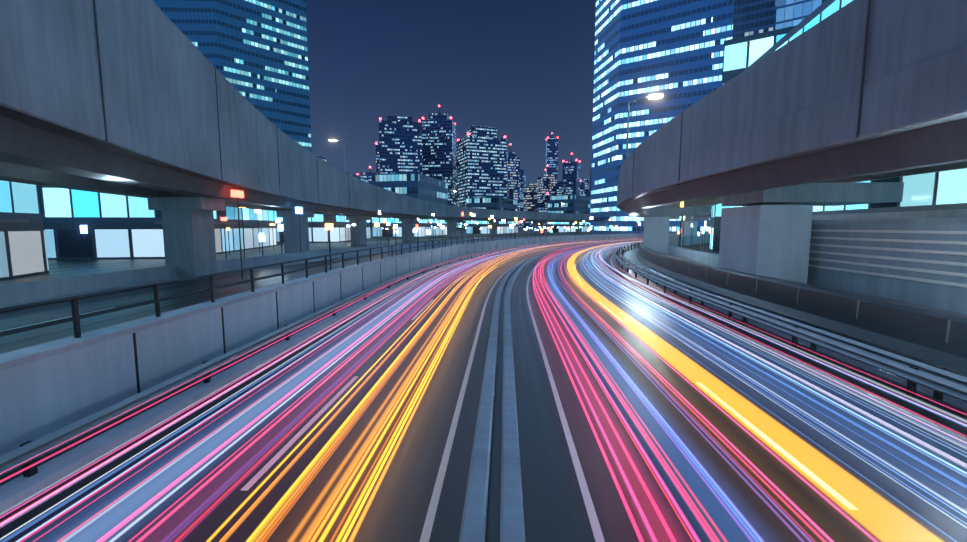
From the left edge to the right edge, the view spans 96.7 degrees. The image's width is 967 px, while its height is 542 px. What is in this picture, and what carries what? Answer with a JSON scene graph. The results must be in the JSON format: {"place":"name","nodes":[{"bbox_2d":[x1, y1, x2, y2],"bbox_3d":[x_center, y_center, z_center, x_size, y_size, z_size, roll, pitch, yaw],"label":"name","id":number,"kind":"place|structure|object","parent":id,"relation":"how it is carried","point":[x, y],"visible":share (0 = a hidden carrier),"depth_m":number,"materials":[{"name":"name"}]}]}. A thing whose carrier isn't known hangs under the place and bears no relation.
{"place":"outdoors","nodes":[
{"label":"outdoors","id":0,"kind":"place"},
{"bbox_2d":[0,235,569,353],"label":"side street","id":1,"kind":"structure","parent":0,"point":[67,278],"depth_m":27.65,"materials":[{"name":"grey asphalt"}]},
{"bbox_2d":[305,0,595,186],"label":"sky","id":2,"kind":"structure","parent":0,"point":[522,69],"materials":[{"name":"blue"}]},
{"bbox_2d":[0,240,966,541],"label":"road","id":3,"kind":"structure","parent":0,"point":[582,392],"depth_m":8.13,"materials":[{"name":"grey asphalt"}]},
{"bbox_2d":[0,231,707,513],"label":"guardrail","id":4,"kind":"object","parent":3,"relation":"on","point":[75,402],"depth_m":9.90,"materials":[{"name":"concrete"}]},
{"bbox_2d":[615,237,966,409],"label":"barrier","id":5,"kind":"object","parent":3,"relation":"on","point":[913,348],"visible":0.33,"depth_m":14.28,"materials":[{"name":"metal"}]},
{"bbox_2d":[277,228,709,251],"bbox_3d":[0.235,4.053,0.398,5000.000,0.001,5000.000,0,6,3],"label":"ground","id":6,"kind":"structure","parent":0,"point":[521,231],"depth_m":164.92,"materials":[{"name":"concrete"}]},
{"bbox_2d":[153,0,311,152],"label":"tower","id":7,"kind":"structure","parent":6,"relation":"on","point":[255,52],"depth_m":179.66,"materials":[{"name":"blue glass"}]},
{"bbox_2d":[0,0,589,279],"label":"viaduct","id":8,"kind":"object","parent":6,"relation":"on","point":[152,104],"visible":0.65,"depth_m":21.28,"materials":[{"name":"concrete"}]},
{"bbox_2d":[0,170,590,280],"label":"building","id":9,"kind":"structure","parent":6,"relation":"on","point":[39,226],"depth_m":52.12,"materials":[{"name":"glass"}]},
{"bbox_2d":[361,166,377,228],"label":"high-rise building","id":10,"kind":"structure","parent":6,"relation":"on","point":[366,175],"depth_m":552.19,"materials":[{"name":"blue glass"}]},
{"bbox_2d":[375,142,379,173],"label":"high-rise building","id":11,"kind":"structure","parent":6,"relation":"on","point":[377,160],"depth_m":584.67,"materials":[{"name":"blue glass"}]},
{"bbox_2d":[80,190,710,278],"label":"city lights","id":12,"kind":"object","parent":6,"relation":"on","point":[234,193],"visible":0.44,"depth_m":60.79,"materials":[{"name":"metal"}]},
{"bbox_2d":[379,116,421,173],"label":"skyline tower","id":13,"kind":"structure","parent":6,"relation":"on","point":[400,144],"depth_m":516.19,"materials":[{"name":"blue glass"}]},
{"bbox_2d":[422,105,456,228],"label":"skyline tower","id":14,"kind":"structure","parent":6,"relation":"on","point":[439,145],"depth_m":565.53,"materials":[{"name":"blue glass"}]},
{"bbox_2d":[456,158,456,205],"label":"skyline tower","id":15,"kind":"structure","parent":6,"relation":"on","point":[456,181],"depth_m":613.28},
{"bbox_2d":[456,126,506,228],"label":"skyline tower","id":16,"kind":"structure","parent":6,"relation":"on","point":[481,153],"depth_m":530.64,"materials":[{"name":"blue glass"}]},
{"bbox_2d":[509,179,514,198],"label":"skyline tower","id":17,"kind":"structure","parent":6,"relation":"on","point":[511,188],"depth_m":672.27,"materials":[{"name":"blue glass"}]},
{"bbox_2d":[507,143,519,227],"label":"high-rise building","id":18,"kind":"structure","parent":6,"relation":"on","point":[513,166],"depth_m":674.98,"materials":[{"name":"blue glass"}]},
{"bbox_2d":[519,169,525,227],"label":"high-rise building","id":19,"kind":"structure","parent":6,"relation":"on","point":[522,178],"depth_m":872.16,"materials":[{"name":"blue glass"}]},
{"bbox_2d":[523,183,536,227],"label":"skyline tower","id":20,"kind":"structure","parent":6,"relation":"on","point":[530,196],"depth_m":733.66,"materials":[{"name":"blue glass"}]},
{"bbox_2d":[536,193,547,227],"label":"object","id":21,"kind":"structure","parent":6,"relation":"on","point":[542,206],"depth_m":669.21,"materials":[{"name":"blue glass"}]},
{"bbox_2d":[537,165,556,202],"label":"high-rise building","id":22,"kind":"structure","parent":6,"relation":"on","point":[546,183],"depth_m":705.42,"materials":[{"name":"blue glass"}]},
{"bbox_2d":[545,133,557,178],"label":"skyscraper","id":23,"kind":"structure","parent":6,"relation":"on","point":[552,153],"depth_m":807.76,"materials":[{"name":"blue glass"}]},
{"bbox_2d":[557,181,561,194],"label":"skyline tower","id":24,"kind":"structure","parent":6,"relation":"on","point":[559,187],"depth_m":756.99,"materials":[{"name":"blue glass"}]},
{"bbox_2d":[562,153,580,194],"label":"high-rise building","id":25,"kind":"structure","parent":6,"relation":"on","point":[571,178],"depth_m":671.52,"materials":[{"name":"blue glass"}]},
{"bbox_2d":[580,177,589,195],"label":"high-rise building","id":26,"kind":"structure","parent":6,"relation":"on","point":[585,187],"depth_m":765.76,"materials":[{"name":"blue glass"}]},
{"bbox_2d":[589,163,591,196],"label":"skyline tower","id":27,"kind":"structure","parent":6,"relation":"on","point":[590,179],"depth_m":669.41,"materials":[{"name":"blue glass"}]},
{"bbox_2d":[590,0,734,234],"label":"tower","id":28,"kind":"structure","parent":6,"relation":"on","point":[671,51],"depth_m":162.15,"materials":[{"name":"blue glass"}]},
{"bbox_2d":[732,0,776,38],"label":"skyscraper","id":29,"kind":"structure","parent":6,"relation":"on","point":[751,17],"depth_m":211.68,"materials":[{"name":"blue glass"}]},
{"bbox_2d":[617,0,966,283],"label":"viaduct","id":30,"kind":"object","parent":6,"relation":"on","point":[830,110],"visible":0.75,"depth_m":14.43,"materials":[{"name":"concrete"}]},
{"bbox_2d":[775,0,825,29],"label":"skyscraper","id":31,"kind":"structure","parent":6,"relation":"on","point":[789,13],"depth_m":117.37,"materials":[{"name":"blue glass"}]},
{"bbox_2d":[668,217,966,314],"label":"forecourt wall","id":32,"kind":"structure","parent":6,"relation":"on","point":[919,261],"depth_m":16.97,"materials":[{"name":"concrete"}]},
{"bbox_2d":[704,0,966,253],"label":"windows","id":33,"kind":"structure","parent":6,"relation":"on","point":[942,194],"depth_m":30.37,"materials":[{"name":"glass"}]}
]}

